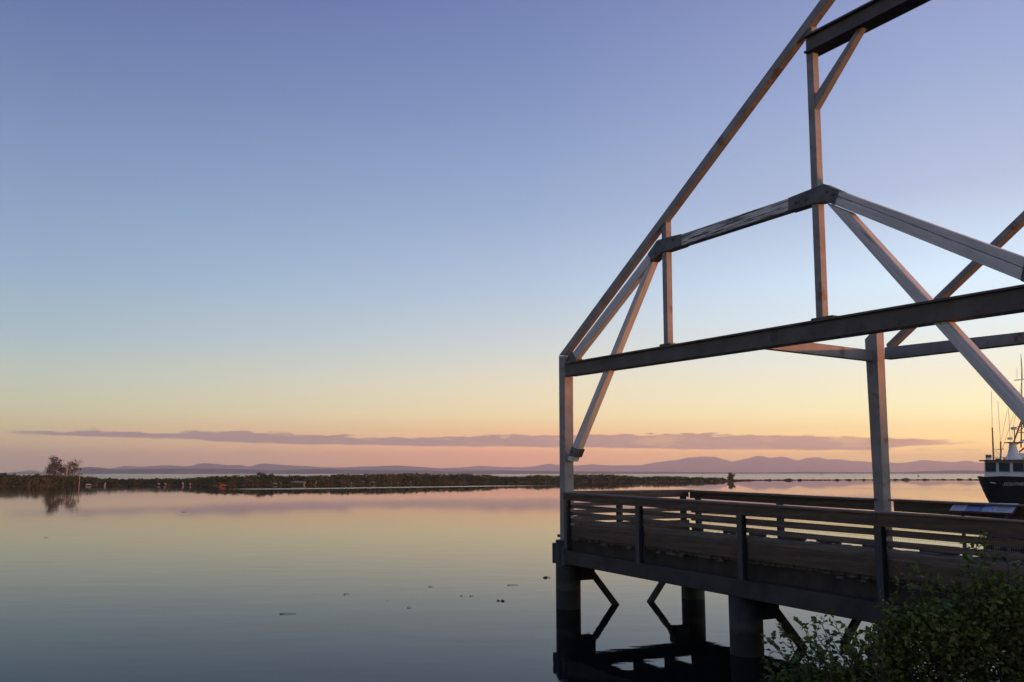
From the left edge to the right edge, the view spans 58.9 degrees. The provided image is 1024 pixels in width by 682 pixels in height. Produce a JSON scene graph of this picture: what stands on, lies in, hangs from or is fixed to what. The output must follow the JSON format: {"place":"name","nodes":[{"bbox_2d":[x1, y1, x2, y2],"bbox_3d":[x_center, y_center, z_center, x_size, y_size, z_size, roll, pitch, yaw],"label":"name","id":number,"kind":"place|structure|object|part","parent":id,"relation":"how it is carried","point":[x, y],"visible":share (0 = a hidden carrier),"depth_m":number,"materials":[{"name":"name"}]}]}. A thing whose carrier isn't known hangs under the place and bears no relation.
{"place":"outdoors","nodes":[
{"label":"outdoors","id":0,"kind":"place"},
{"bbox_2d":[9,463,510,472],"bbox_3d":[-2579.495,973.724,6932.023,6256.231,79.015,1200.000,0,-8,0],"label":"hills","id":1,"kind":"structure","parent":0,"point":[274,467],"depth_m":6753.41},
{"bbox_2d":[1,480,748,486],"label":"island","id":2,"kind":"structure","parent":0,"point":[359,483],"depth_m":269.23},
{"bbox_2d":[42,455,68,474],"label":"tree","id":3,"kind":"object","parent":2,"relation":"on","point":[51,468],"visible":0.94,"depth_m":248.11,"materials":[{"name":"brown plant"}]},
{"bbox_2d":[64,459,83,476],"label":"tree","id":4,"kind":"object","parent":2,"relation":"on","point":[75,467],"visible":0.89,"depth_m":250.25,"materials":[{"name":"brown plant"}]},
{"bbox_2d":[289,481,305,484],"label":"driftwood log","id":5,"kind":"object","parent":2,"relation":"on","point":[303,482],"visible":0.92,"depth_m":254.04,"materials":[{"name":"grey wood"}]},
{"bbox_2d":[0,472,750,486],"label":"scrub","id":6,"kind":"object","parent":2,"relation":"on","point":[37,479],"visible":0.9,"depth_m":260.60,"materials":[{"name":"plant"}]},
{"bbox_2d":[727,472,734,480],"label":"tree","id":7,"kind":"object","parent":2,"relation":"on","point":[730,476],"visible":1,"depth_m":379.69,"materials":[{"name":"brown plant"}]},
{"bbox_2d":[3,467,983,473],"bbox_3d":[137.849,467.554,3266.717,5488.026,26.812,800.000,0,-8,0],"label":"hills","id":8,"kind":"structure","parent":0,"point":[92,470],"depth_m":3016.56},
{"bbox_2d":[0,474,1021,681],"bbox_3d":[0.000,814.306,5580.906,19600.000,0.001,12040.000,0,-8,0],"label":"water","id":9,"kind":"structure","parent":0,"point":[183,583],"depth_m":26.68,"materials":[{"name":"blue liquid"}]},
{"bbox_2d":[552,530,1023,656],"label":"pier","id":10,"kind":"structure","parent":9,"relation":"in","point":[765,590],"depth_m":17.25,"materials":[{"name":"wood"}]},
{"bbox_2d":[574,490,689,531],"bbox_3d":[3.193,4.620,24.509,4.150,1.153,0.310,4,-9,-27],"label":"railing","id":11,"kind":"object","parent":10,"relation":"on","point":[682,494],"visible":0.37,"depth_m":24.51,"materials":[{"name":"brown wood"}]},
{"bbox_2d":[559,0,1023,548],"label":"barn frame","id":12,"kind":"object","parent":10,"relation":"on","point":[943,310],"visible":0.98,"depth_m":17.56,"materials":[{"name":"wood"}]},
{"bbox_2d":[562,492,1023,603],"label":"railing","id":13,"kind":"object","parent":10,"relation":"on","point":[878,562],"visible":0.96,"depth_m":15.53,"materials":[{"name":"brown wood"}]},
{"bbox_2d":[685,490,1023,559],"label":"railing","id":14,"kind":"object","parent":10,"relation":"on","point":[923,506],"visible":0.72,"depth_m":20.64,"materials":[{"name":"brown wood"}]},
{"bbox_2d":[949,502,1018,560],"bbox_3d":[8.943,3.595,17.170,0.467,1.047,1.505,4,-9,-27],"label":"information panel","id":15,"kind":"object","parent":14,"relation":"attached to","point":[962,509],"visible":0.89,"depth_m":17.08,"materials":[{"name":"metal"}]},
{"bbox_2d":[760,479,978,479],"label":"rubble","id":16,"kind":"object","parent":9,"relation":"in","point":[890,479],"visible":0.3,"depth_m":425.12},
{"bbox_2d":[977,359,1023,503],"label":"fishing boat","id":17,"kind":"object","parent":9,"relation":"on","point":[1001,481],"visible":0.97,"depth_m":75.82,"materials":[{"name":"paint"}]},
{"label":"window","id":18,"kind":"part","parent":17,"relation":"part of","materials":[{"name":"black glass"}]},
{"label":"window","id":19,"kind":"part","parent":17,"relation":"part of","materials":[{"name":"black glass"}]},
{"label":"window","id":20,"kind":"part","parent":17,"relation":"part of","materials":[{"name":"black glass"}]},
{"bbox_2d":[0,0,1023,472],"label":"sky","id":21,"kind":"structure","parent":0,"point":[315,233],"materials":[{"name":"blue"}]},
{"bbox_2d":[445,456,983,471],"bbox_3d":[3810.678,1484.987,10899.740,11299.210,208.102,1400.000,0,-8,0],"label":"hills","id":22,"kind":"structure","parent":0,"point":[751,464],"depth_m":10553.51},
{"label":"ground","id":23,"kind":"structure","parent":0,"visible":0},
{"bbox_2d":[759,607,903,681],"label":"shrub","id":24,"kind":"object","parent":23,"relation":"on","point":[871,654],"visible":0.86,"depth_m":8.81,"materials":[{"name":"green plant"}]},
{"bbox_2d":[759,636,927,681],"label":"shrub","id":25,"kind":"object","parent":23,"relation":"on","point":[780,678],"visible":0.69,"depth_m":8.69,"materials":[{"name":"green plant"}]},
{"bbox_2d":[865,552,1003,681],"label":"shrub","id":26,"kind":"object","parent":23,"relation":"on","point":[932,652],"visible":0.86,"depth_m":8.90,"materials":[{"name":"green plant"}]},
{"bbox_2d":[936,527,1023,681],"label":"shrub","id":27,"kind":"object","parent":23,"relation":"on","point":[998,619],"visible":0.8,"depth_m":9.16,"materials":[{"name":"green plant"}]},
{"bbox_2d":[1002,585,1023,657],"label":"shrub","id":28,"kind":"object","parent":23,"relation":"on","point":[1018,623],"visible":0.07,"depth_m":9.48,"materials":[{"name":"green plant"}]}
]}

